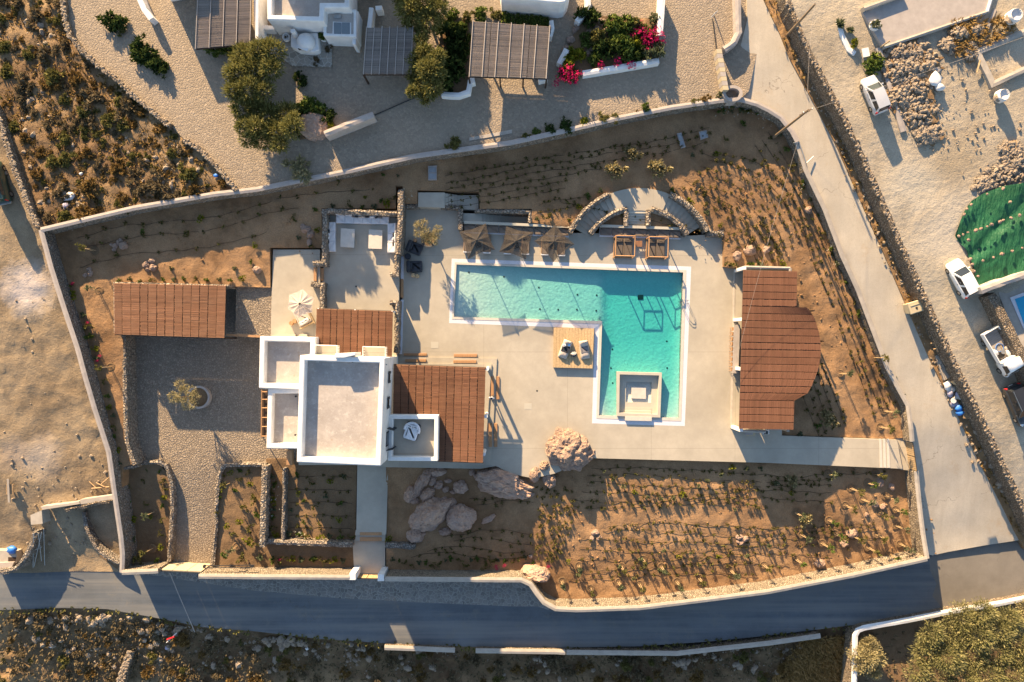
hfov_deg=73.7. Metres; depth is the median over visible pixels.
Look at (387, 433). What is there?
door
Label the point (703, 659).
dry grass
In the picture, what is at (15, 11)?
scrub bush
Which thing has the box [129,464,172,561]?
garden bed
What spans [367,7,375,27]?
white wall
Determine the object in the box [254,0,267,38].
neighbour wall
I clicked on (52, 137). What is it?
scrub bush
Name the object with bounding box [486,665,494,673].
scrub bush
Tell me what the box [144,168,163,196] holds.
scrub bush
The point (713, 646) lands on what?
roadside wall
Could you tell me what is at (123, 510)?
boundary wall
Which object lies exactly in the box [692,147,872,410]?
drip hose
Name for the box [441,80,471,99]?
white wall
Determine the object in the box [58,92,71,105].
scrub bush
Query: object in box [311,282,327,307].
terrace wall
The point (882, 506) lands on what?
boulder
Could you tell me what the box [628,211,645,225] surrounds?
steps
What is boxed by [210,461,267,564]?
drive wall
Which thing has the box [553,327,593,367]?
timber platform
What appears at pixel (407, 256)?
pouf
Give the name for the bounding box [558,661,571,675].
scrub bush
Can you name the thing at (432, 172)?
manhole cover
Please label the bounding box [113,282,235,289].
carport wall
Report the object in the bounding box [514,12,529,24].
shrub
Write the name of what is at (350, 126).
garden wall
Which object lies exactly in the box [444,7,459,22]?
shrub
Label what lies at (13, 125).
scrub bush
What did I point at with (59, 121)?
scrub bush
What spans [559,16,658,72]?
flower bed soil
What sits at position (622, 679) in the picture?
scrub bush
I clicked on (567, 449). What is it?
boulder
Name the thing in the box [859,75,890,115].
parked car
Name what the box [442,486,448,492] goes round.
boulder
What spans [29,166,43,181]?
scrub bush
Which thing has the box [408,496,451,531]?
boulder
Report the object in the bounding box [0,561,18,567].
concrete ledge
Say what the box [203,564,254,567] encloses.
sliding rail
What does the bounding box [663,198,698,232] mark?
curved stairs
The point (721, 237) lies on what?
drip hose
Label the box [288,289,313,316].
beige parasol
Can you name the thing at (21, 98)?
scrub bush
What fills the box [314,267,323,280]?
timber steps
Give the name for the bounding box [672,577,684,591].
staked sapling
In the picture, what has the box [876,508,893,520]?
staked sapling
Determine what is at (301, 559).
bedding plant
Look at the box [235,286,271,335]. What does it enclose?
side path
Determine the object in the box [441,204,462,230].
stair wall
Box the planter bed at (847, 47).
[836,23,855,55]
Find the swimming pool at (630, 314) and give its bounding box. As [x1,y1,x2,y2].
[449,259,690,425]
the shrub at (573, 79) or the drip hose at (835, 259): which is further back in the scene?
the drip hose at (835, 259)
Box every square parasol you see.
[460,224,494,258]
[499,226,533,258]
[535,225,573,261]
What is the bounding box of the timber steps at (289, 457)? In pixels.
[286,450,293,464]
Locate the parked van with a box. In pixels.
[0,161,13,205]
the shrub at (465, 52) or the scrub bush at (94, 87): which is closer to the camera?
the shrub at (465, 52)
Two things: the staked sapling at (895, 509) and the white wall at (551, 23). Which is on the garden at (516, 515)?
the staked sapling at (895, 509)
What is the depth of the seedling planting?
75.62 m
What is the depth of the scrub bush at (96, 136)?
72.32 m
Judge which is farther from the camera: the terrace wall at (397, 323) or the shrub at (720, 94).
the terrace wall at (397, 323)
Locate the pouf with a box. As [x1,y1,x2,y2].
[405,253,410,259]
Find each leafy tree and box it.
[392,0,452,41]
[404,30,449,107]
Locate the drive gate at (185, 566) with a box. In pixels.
[161,562,209,572]
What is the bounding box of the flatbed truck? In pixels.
[980,326,1023,376]
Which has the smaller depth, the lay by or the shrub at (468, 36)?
the shrub at (468, 36)
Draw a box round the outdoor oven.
[290,29,320,55]
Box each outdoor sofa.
[328,222,335,251]
[336,214,389,224]
[388,223,396,252]
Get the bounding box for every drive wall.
[141,459,176,561]
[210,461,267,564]
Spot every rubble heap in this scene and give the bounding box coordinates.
[880,38,946,148]
[970,139,1023,192]
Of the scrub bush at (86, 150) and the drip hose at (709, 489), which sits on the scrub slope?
the scrub bush at (86, 150)
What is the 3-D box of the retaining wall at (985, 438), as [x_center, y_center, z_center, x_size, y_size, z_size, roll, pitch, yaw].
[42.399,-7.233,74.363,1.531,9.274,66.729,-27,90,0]
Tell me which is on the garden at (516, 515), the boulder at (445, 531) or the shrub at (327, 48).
the boulder at (445, 531)
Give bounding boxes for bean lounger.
[558,339,572,358]
[579,340,589,358]
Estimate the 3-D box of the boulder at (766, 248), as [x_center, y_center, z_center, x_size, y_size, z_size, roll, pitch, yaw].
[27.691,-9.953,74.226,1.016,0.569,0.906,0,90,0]
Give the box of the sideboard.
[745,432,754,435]
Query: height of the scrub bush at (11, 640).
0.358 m
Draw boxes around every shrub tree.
[846,641,887,680]
[856,634,876,650]
[1011,600,1023,623]
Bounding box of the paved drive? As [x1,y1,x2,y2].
[68,0,756,188]
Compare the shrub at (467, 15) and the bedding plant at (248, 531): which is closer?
the shrub at (467, 15)
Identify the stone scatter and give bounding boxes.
[1,255,108,558]
[796,58,981,464]
[931,52,1021,273]
[973,430,1003,492]
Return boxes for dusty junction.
[929,541,1023,606]
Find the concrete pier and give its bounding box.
[30,509,50,524]
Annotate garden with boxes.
[55,108,902,486]
[212,459,356,567]
[386,458,911,598]
[857,602,1023,681]
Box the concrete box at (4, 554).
[0,548,21,562]
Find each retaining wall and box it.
[122,335,145,464]
[123,463,142,469]
[776,0,1023,535]
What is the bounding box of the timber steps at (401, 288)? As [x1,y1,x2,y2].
[401,279,402,297]
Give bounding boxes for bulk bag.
[993,89,1009,103]
[1004,8,1023,24]
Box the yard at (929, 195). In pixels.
[791,0,1023,502]
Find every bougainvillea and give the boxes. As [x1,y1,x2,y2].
[555,64,572,80]
[563,69,582,84]
[614,55,621,66]
[626,61,635,68]
[634,27,651,40]
[643,27,664,42]
[643,35,653,49]
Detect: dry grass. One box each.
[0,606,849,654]
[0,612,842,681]
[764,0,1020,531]
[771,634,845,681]
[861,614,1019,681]
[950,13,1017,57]
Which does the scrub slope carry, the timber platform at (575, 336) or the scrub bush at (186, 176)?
the scrub bush at (186, 176)
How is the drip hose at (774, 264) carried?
on the garden at (413, 180)
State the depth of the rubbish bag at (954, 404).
74.26 m
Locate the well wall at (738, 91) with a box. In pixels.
[721,85,742,105]
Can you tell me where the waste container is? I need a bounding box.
[903,300,923,314]
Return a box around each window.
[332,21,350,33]
[386,396,389,408]
[387,371,390,382]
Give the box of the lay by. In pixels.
[120,570,548,609]
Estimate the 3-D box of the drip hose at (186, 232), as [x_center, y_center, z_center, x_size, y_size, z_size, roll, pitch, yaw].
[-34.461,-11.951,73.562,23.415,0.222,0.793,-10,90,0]
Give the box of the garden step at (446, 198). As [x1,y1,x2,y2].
[445,193,447,204]
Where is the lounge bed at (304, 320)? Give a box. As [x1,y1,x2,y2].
[293,313,315,328]
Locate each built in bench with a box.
[464,221,568,236]
[599,224,680,238]
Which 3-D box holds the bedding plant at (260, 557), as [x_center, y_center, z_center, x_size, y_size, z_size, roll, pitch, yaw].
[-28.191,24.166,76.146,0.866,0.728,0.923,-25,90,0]
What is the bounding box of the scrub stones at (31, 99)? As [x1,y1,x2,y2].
[0,15,208,230]
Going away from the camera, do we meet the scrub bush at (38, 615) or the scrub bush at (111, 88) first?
the scrub bush at (111, 88)
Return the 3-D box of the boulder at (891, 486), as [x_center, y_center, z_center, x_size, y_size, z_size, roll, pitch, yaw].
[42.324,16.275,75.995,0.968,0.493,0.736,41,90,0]
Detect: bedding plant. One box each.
[219,552,227,559]
[235,551,245,563]
[241,536,253,545]
[244,523,254,533]
[249,493,256,505]
[255,553,262,560]
[270,496,276,506]
[271,531,278,537]
[275,555,286,564]
[298,556,304,562]
[309,556,317,562]
[319,556,329,565]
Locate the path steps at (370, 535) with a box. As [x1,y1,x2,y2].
[355,530,385,540]
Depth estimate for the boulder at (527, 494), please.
75.19 m
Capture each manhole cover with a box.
[428,165,436,180]
[677,133,685,148]
[699,130,707,139]
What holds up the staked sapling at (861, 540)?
on the garden at (516, 515)
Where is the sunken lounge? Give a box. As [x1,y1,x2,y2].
[616,371,661,420]
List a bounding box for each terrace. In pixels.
[258,33,331,67]
[271,250,321,336]
[322,215,401,355]
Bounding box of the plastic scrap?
[63,192,74,200]
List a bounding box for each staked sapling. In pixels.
[75,242,98,254]
[83,284,103,294]
[94,362,114,370]
[139,544,156,557]
[140,508,157,520]
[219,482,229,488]
[224,542,240,556]
[558,577,566,590]
[574,561,583,573]
[586,584,595,596]
[614,578,624,590]
[617,562,626,574]
[635,580,644,592]
[639,555,647,567]
[657,562,667,574]
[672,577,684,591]
[695,574,706,587]
[726,566,740,579]
[760,561,772,572]
[791,508,806,520]
[792,555,807,566]
[797,530,812,542]
[818,539,835,553]
[824,469,837,480]
[825,516,839,528]
[831,529,847,543]
[838,369,853,377]
[841,501,857,514]
[846,484,865,495]
[850,537,866,544]
[858,495,876,505]
[863,478,878,488]
[864,543,881,555]
[871,469,887,479]
[872,354,889,361]
[873,530,889,544]
[876,422,895,434]
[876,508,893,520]
[880,406,900,417]
[881,492,899,503]
[885,550,900,559]
[891,505,908,514]
[892,521,909,533]
[895,539,916,553]
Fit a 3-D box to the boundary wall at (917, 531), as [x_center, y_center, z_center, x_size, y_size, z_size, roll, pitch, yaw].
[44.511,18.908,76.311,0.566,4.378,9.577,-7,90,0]
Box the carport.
[114,283,236,338]
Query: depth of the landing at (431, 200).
74.00 m
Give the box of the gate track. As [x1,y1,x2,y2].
[374,97,413,114]
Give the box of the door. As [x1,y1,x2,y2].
[386,427,396,450]
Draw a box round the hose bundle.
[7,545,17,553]
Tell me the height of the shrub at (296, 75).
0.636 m
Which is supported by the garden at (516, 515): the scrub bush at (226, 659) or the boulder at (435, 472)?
the boulder at (435, 472)
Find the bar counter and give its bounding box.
[732,325,739,372]
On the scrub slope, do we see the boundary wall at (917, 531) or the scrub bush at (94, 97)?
the scrub bush at (94, 97)
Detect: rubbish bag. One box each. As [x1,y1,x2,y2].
[943,381,951,390]
[947,391,952,397]
[950,401,958,406]
[955,405,962,410]
[955,411,964,415]
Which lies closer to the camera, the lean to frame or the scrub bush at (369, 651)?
the lean to frame
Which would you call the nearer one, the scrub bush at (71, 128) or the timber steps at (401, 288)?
the scrub bush at (71, 128)
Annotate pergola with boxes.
[195,0,251,49]
[316,308,394,356]
[363,26,413,83]
[393,364,485,462]
[468,21,550,88]
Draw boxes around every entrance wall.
[0,528,46,574]
[65,499,112,511]
[82,511,119,564]
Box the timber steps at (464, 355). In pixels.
[453,354,476,362]
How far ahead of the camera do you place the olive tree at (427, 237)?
72.22 m
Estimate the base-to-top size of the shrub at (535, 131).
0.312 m
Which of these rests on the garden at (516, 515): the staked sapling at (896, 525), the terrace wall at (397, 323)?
the staked sapling at (896, 525)
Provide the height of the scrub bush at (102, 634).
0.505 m
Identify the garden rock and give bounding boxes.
[298,111,330,141]
[566,36,574,44]
[572,25,579,33]
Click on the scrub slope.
(43, 139)
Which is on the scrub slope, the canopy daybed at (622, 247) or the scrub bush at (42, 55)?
the scrub bush at (42, 55)
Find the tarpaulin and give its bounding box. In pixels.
[955,183,1023,284]
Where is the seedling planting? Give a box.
[124,127,896,582]
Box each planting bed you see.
[603,214,622,224]
[650,213,676,226]
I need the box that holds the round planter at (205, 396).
[187,385,211,408]
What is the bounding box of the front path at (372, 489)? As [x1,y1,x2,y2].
[356,465,387,533]
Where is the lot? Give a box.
[0,132,119,572]
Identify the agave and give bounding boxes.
[836,17,845,28]
[846,26,854,32]
[851,37,858,48]
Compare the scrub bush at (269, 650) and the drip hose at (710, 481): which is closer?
the drip hose at (710, 481)
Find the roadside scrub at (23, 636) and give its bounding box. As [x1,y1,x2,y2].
[0,608,842,681]
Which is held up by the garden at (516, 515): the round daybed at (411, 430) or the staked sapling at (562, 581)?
the staked sapling at (562, 581)
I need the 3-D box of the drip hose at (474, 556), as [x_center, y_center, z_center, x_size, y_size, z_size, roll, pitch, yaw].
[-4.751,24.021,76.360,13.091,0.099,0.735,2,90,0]
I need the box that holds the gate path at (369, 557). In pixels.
[353,540,385,573]
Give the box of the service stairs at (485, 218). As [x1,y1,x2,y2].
[463,213,527,222]
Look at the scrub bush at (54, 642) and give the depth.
78.37 m
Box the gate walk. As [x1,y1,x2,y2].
[895,438,911,469]
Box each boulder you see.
[119,241,128,249]
[142,261,149,267]
[148,258,155,263]
[149,263,156,271]
[252,266,261,273]
[301,225,310,232]
[307,231,314,237]
[307,238,311,245]
[403,485,417,502]
[406,529,425,542]
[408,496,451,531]
[411,498,419,503]
[414,475,423,497]
[420,468,430,487]
[420,487,434,501]
[429,468,446,476]
[429,476,436,485]
[434,480,442,488]
[438,527,451,535]
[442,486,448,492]
[445,503,476,531]
[448,497,456,506]
[453,480,468,493]
[469,469,474,475]
[473,466,533,498]
[481,514,495,523]
[518,489,534,499]
[520,564,550,582]
[529,467,540,482]
[539,460,549,470]
[542,474,555,488]
[545,427,590,470]
[581,448,594,466]
[592,529,598,534]
[732,251,741,260]
[735,534,742,539]
[741,535,748,541]
[743,245,756,255]
[763,245,770,253]
[804,206,811,213]
[813,559,825,568]
[839,540,847,547]
[846,528,858,538]
[877,478,883,486]
[879,503,885,509]
[888,483,895,490]
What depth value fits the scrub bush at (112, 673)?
79.15 m
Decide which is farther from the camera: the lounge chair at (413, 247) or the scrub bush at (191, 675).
the scrub bush at (191, 675)
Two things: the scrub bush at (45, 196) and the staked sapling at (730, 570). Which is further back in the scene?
the staked sapling at (730, 570)
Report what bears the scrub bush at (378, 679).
on the roadside scrub at (23, 636)
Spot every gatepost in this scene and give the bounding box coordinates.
[349,566,360,579]
[378,566,388,580]
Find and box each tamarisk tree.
[220,33,288,134]
[238,98,304,154]
[902,596,1023,681]
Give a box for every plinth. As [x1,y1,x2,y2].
[398,357,496,464]
[399,256,403,353]
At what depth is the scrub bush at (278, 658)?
78.80 m
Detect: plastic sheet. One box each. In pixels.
[929,71,941,85]
[935,83,944,90]
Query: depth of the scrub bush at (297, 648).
78.59 m
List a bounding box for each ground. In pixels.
[463,204,697,407]
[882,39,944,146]
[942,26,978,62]
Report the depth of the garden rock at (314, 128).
71.19 m
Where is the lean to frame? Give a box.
[261,390,267,436]
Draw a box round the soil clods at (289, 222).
[80,149,848,397]
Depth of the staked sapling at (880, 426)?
75.17 m
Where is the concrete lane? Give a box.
[741,0,1022,554]
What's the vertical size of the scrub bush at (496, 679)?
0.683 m
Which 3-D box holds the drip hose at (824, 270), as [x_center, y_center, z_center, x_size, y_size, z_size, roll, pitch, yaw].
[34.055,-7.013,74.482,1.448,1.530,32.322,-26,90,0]
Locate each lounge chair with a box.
[405,240,422,255]
[406,260,421,272]
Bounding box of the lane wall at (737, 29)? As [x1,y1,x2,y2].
[721,0,741,54]
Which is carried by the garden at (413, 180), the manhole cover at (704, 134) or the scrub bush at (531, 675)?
the manhole cover at (704, 134)
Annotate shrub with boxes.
[70,290,76,300]
[79,311,86,317]
[81,321,94,330]
[83,332,94,339]
[90,346,97,351]
[95,8,129,32]
[117,27,125,36]
[129,32,151,66]
[132,554,143,564]
[140,44,161,72]
[150,54,168,79]
[196,215,204,222]
[203,48,220,57]
[217,47,235,56]
[281,153,312,185]
[287,102,307,117]
[292,70,301,81]
[296,74,307,88]
[299,95,315,113]
[305,96,326,115]
[313,56,319,66]
[320,108,337,123]
[324,44,332,52]
[327,122,333,128]
[383,198,389,208]
[432,19,466,47]
[439,53,466,91]
[443,45,455,63]
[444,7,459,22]
[444,37,469,71]
[444,135,460,149]
[451,22,471,54]
[461,10,475,23]
[474,6,487,21]
[489,7,502,20]
[499,11,515,23]
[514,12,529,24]
[521,133,531,139]
[529,14,543,25]
[532,127,541,134]
[541,17,549,26]
[544,122,555,136]
[557,62,580,84]
[559,115,572,135]
[562,52,577,69]
[568,45,586,62]
[572,5,604,29]
[579,31,593,48]
[580,117,589,129]
[587,27,608,46]
[587,51,605,66]
[590,36,623,59]
[598,111,609,123]
[602,13,621,36]
[604,161,628,180]
[611,33,635,57]
[611,113,619,124]
[613,12,634,34]
[614,41,634,63]
[624,146,643,161]
[627,15,643,37]
[631,34,646,47]
[632,43,649,61]
[639,23,657,43]
[641,37,665,59]
[641,102,649,111]
[647,159,673,178]
[648,12,660,25]
[691,98,700,107]
[700,94,711,104]
[716,91,722,97]
[728,260,738,269]
[785,474,797,487]
[798,512,813,528]
[819,408,838,427]
[861,50,886,75]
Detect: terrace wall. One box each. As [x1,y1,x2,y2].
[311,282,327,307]
[313,209,329,267]
[326,208,396,217]
[390,255,400,277]
[390,300,401,352]
[395,189,405,256]
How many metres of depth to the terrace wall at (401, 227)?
72.73 m
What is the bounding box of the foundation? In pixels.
[976,29,1023,88]
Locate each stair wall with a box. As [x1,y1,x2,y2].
[405,204,419,209]
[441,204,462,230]
[474,209,531,223]
[623,210,627,225]
[645,210,650,225]
[704,230,723,237]
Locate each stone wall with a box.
[0,105,43,228]
[60,0,173,129]
[98,554,118,569]
[116,649,137,681]
[182,138,237,191]
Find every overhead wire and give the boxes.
[169,573,194,631]
[725,113,806,404]
[814,37,1022,108]
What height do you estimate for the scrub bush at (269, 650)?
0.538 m
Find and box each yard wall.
[875,47,906,132]
[975,271,1023,293]
[978,293,1023,385]
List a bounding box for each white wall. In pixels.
[137,0,158,24]
[263,25,276,33]
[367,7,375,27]
[375,6,383,15]
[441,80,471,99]
[470,78,475,86]
[538,79,547,84]
[549,20,553,41]
[556,48,568,66]
[574,0,590,25]
[582,58,658,78]
[656,0,664,39]
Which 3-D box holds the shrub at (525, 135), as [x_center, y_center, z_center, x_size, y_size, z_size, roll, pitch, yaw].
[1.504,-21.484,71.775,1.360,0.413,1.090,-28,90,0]
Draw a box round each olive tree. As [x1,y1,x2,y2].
[167,379,199,410]
[413,217,443,246]
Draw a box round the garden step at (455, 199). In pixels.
[454,195,456,204]
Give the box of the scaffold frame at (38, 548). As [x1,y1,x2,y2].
[33,529,44,565]
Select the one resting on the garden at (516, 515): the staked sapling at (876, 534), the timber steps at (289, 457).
the staked sapling at (876, 534)
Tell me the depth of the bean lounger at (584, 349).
74.22 m
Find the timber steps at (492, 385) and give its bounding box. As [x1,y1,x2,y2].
[491,376,498,398]
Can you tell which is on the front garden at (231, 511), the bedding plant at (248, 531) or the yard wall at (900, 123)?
the bedding plant at (248, 531)
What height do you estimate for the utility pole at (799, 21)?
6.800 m
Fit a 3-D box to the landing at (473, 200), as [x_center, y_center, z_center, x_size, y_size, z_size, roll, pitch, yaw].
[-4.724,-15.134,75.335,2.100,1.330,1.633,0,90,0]
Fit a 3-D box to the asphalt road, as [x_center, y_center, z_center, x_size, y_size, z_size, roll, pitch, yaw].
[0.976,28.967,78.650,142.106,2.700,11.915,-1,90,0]
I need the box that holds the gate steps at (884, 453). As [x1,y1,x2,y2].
[879,439,889,467]
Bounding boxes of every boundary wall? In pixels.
[38,230,136,572]
[40,97,799,233]
[122,561,171,574]
[198,566,352,579]
[385,551,927,611]
[790,142,913,441]
[905,469,928,558]
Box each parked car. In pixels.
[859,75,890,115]
[945,258,979,298]
[1002,382,1023,426]
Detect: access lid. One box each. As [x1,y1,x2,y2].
[431,342,437,347]
[524,403,531,409]
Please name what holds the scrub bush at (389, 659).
on the roadside scrub at (23, 636)
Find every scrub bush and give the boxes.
[0,13,6,23]
[0,24,6,34]
[0,40,10,53]
[0,62,14,79]
[0,97,11,110]
[2,0,10,8]
[6,613,20,628]
[7,637,14,644]
[8,119,19,132]
[9,0,23,10]
[9,44,21,57]
[11,6,19,15]
[12,71,35,93]
[15,87,31,105]
[16,645,25,658]
[18,37,24,43]
[19,132,30,143]
[20,666,26,672]
[21,45,35,61]
[21,104,27,112]
[25,5,43,30]
[26,103,37,116]
[26,144,33,154]
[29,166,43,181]
[30,146,44,158]
[32,609,47,630]
[36,44,59,62]
[36,206,50,215]
[37,79,50,94]
[42,116,54,130]
[42,215,51,225]
[43,68,65,85]
[43,192,52,201]
[44,12,50,17]
[44,154,62,168]
[45,0,61,12]
[46,132,54,139]
[46,628,52,635]
[47,17,53,25]
[48,79,62,90]
[51,182,69,199]
[51,636,60,645]
[52,12,63,26]
[53,39,70,52]
[55,115,63,124]
[55,132,70,149]
[56,150,77,168]
[56,210,74,222]
[56,654,68,669]
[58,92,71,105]
[60,83,70,93]
[60,671,71,681]
[62,123,76,133]
[66,69,83,87]
[68,114,80,124]
[72,647,83,666]
[73,204,92,224]
[74,629,82,638]
[75,92,84,103]
[75,100,91,118]
[75,151,82,161]
[77,177,100,200]
[79,87,105,110]
[79,121,89,133]
[80,113,97,129]
[80,131,88,141]
[80,145,95,159]
[83,666,96,679]
[84,63,93,70]
[89,83,96,89]
[89,641,99,648]
[91,129,101,138]
[91,157,107,171]
[92,106,100,113]
[95,202,103,211]
[97,662,106,671]
[98,631,108,641]
[99,138,106,146]
[100,110,116,128]
[104,640,112,648]
[107,85,114,93]
[108,176,118,186]
[109,156,126,175]
[109,667,115,675]
[111,130,120,135]
[112,623,127,636]
[113,95,136,124]
[113,96,121,107]
[114,88,121,96]
[115,634,125,643]
[116,116,128,133]
[116,191,129,203]
[125,166,137,184]
[126,118,137,133]
[126,151,136,160]
[126,178,147,197]
[131,620,138,628]
[132,105,146,118]
[136,157,149,174]
[138,664,154,679]
[141,637,149,647]
[143,152,150,160]
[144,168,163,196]
[146,650,157,664]
[147,619,164,634]
[151,123,167,139]
[151,139,160,148]
[154,632,165,642]
[160,183,174,200]
[160,665,168,675]
[164,653,174,663]
[166,147,176,159]
[169,130,177,139]
[169,669,176,675]
[171,631,189,647]
[172,190,181,198]
[176,141,187,155]
[176,674,188,681]
[177,162,198,181]
[179,666,187,673]
[181,189,187,196]
[184,148,192,156]
[186,183,203,195]
[188,670,195,678]
[198,650,206,659]
[203,639,219,656]
[210,664,222,680]
[216,179,225,188]
[222,657,228,663]
[225,676,238,681]
[244,649,260,664]
[246,671,264,681]
[264,646,272,656]
[267,665,275,673]
[275,655,282,662]
[279,657,296,670]
[283,647,291,654]
[294,646,301,653]
[298,670,306,677]
[305,654,319,668]
[312,675,321,681]
[339,666,351,678]
[365,647,374,655]
[368,670,383,681]
[383,652,399,669]
[414,672,427,681]
[415,662,424,672]
[416,652,425,659]
[446,673,456,681]
[459,661,468,670]
[467,653,479,667]
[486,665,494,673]
[492,676,503,681]
[495,659,502,671]
[509,663,522,674]
[525,666,538,677]
[545,654,563,671]
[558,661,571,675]
[575,661,586,675]
[586,660,595,669]
[593,675,603,681]
[606,655,625,662]
[612,673,631,681]
[620,656,633,671]
[625,655,642,666]
[632,669,645,681]
[644,676,652,681]
[648,657,655,665]
[653,670,660,678]
[661,658,670,666]
[670,656,681,660]
[675,667,682,674]
[689,668,703,681]
[712,669,720,677]
[733,650,749,664]
[743,665,752,675]
[757,671,767,681]
[777,657,793,679]
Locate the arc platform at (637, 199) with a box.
[610,188,669,214]
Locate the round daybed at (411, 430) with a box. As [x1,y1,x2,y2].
[403,421,420,440]
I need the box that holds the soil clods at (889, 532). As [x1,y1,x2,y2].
[533,463,935,582]
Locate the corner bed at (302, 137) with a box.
[292,103,335,139]
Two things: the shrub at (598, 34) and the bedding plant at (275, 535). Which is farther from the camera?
the bedding plant at (275, 535)
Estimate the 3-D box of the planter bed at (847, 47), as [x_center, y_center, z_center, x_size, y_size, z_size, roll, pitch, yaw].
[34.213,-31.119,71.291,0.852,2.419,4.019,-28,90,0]
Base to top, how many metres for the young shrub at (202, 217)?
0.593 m
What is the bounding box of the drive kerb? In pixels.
[469,130,511,140]
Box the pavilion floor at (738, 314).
[732,271,742,426]
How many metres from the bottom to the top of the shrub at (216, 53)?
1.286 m
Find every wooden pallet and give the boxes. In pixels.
[6,484,13,493]
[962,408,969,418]
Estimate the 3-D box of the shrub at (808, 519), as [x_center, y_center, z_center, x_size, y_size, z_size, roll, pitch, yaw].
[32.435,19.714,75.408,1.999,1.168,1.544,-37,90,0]
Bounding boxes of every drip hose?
[71,189,369,240]
[80,231,266,267]
[87,208,292,246]
[293,527,349,528]
[414,552,527,559]
[445,128,704,175]
[447,142,703,189]
[448,137,698,182]
[449,168,602,196]
[449,188,560,209]
[562,202,818,435]
[574,553,827,561]
[575,562,787,571]
[575,572,757,580]
[577,496,829,502]
[582,537,874,543]
[585,490,830,496]
[586,544,853,552]
[587,473,830,482]
[593,481,828,489]
[594,467,883,477]
[603,529,879,535]
[609,521,870,528]
[684,180,776,250]
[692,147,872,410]
[718,207,838,426]
[721,154,806,238]
[725,202,845,424]
[757,148,877,403]
[762,140,886,406]
[768,132,893,404]
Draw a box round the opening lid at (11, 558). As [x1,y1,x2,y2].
[8,557,15,560]
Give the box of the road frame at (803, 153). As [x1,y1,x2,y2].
[794,141,813,162]
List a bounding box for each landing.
[418,192,444,209]
[460,195,478,211]
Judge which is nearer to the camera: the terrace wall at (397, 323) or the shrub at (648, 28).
the shrub at (648, 28)
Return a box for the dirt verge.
[764,0,1023,548]
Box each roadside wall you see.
[384,643,455,652]
[476,646,564,654]
[565,630,820,655]
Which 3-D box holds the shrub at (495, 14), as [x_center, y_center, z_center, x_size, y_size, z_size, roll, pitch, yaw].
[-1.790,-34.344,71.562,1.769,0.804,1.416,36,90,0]
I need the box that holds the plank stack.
[935,355,949,379]
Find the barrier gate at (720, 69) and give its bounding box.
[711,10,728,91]
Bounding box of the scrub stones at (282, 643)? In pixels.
[11,612,803,681]
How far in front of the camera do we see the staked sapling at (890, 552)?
76.50 m
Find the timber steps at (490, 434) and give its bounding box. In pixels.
[489,423,496,446]
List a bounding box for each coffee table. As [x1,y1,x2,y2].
[340,228,354,247]
[368,229,382,248]
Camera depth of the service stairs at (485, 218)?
75.20 m
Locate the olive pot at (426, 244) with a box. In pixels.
[421,232,435,246]
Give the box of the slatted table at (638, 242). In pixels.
[636,241,641,246]
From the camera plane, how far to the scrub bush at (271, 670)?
79.07 m
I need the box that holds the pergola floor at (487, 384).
[392,363,491,464]
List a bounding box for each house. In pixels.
[259,336,438,465]
[267,0,362,52]
[500,0,568,17]
[860,0,1006,49]
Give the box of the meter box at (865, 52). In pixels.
[862,47,869,57]
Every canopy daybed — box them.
[613,235,635,258]
[645,236,668,259]
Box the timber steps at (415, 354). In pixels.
[404,353,426,361]
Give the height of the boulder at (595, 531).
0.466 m
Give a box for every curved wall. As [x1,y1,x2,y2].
[568,192,611,234]
[588,207,626,235]
[651,206,689,236]
[668,192,709,233]
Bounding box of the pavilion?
[730,266,823,432]
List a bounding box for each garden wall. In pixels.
[259,464,271,546]
[266,536,353,547]
[281,467,287,539]
[324,112,376,140]
[385,541,415,548]
[839,593,1023,681]
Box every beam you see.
[7,479,10,502]
[41,500,79,509]
[80,494,112,503]
[226,334,260,337]
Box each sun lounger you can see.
[483,235,490,253]
[541,247,548,255]
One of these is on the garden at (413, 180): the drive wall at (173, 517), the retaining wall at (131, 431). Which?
the retaining wall at (131, 431)
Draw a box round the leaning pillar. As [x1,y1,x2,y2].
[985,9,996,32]
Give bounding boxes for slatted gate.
[357,574,377,578]
[905,441,916,470]
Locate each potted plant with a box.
[282,33,290,41]
[318,32,326,41]
[869,19,882,30]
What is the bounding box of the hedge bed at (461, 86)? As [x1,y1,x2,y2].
[438,18,470,91]
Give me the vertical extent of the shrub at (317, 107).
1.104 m
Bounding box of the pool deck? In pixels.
[299,209,901,477]
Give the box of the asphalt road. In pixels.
[0,543,997,647]
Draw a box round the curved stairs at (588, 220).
[575,198,614,236]
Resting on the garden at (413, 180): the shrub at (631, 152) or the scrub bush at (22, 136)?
the shrub at (631, 152)
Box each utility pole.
[772,108,812,138]
[786,3,815,36]
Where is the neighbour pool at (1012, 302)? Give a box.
[999,284,1023,346]
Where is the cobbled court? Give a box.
[135,290,296,562]
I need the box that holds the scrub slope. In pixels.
[0,0,231,225]
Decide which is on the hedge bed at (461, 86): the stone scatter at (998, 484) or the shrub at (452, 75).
the shrub at (452, 75)
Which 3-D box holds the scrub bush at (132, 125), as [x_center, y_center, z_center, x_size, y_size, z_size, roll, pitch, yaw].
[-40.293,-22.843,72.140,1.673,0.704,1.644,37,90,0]
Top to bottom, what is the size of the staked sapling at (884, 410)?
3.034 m

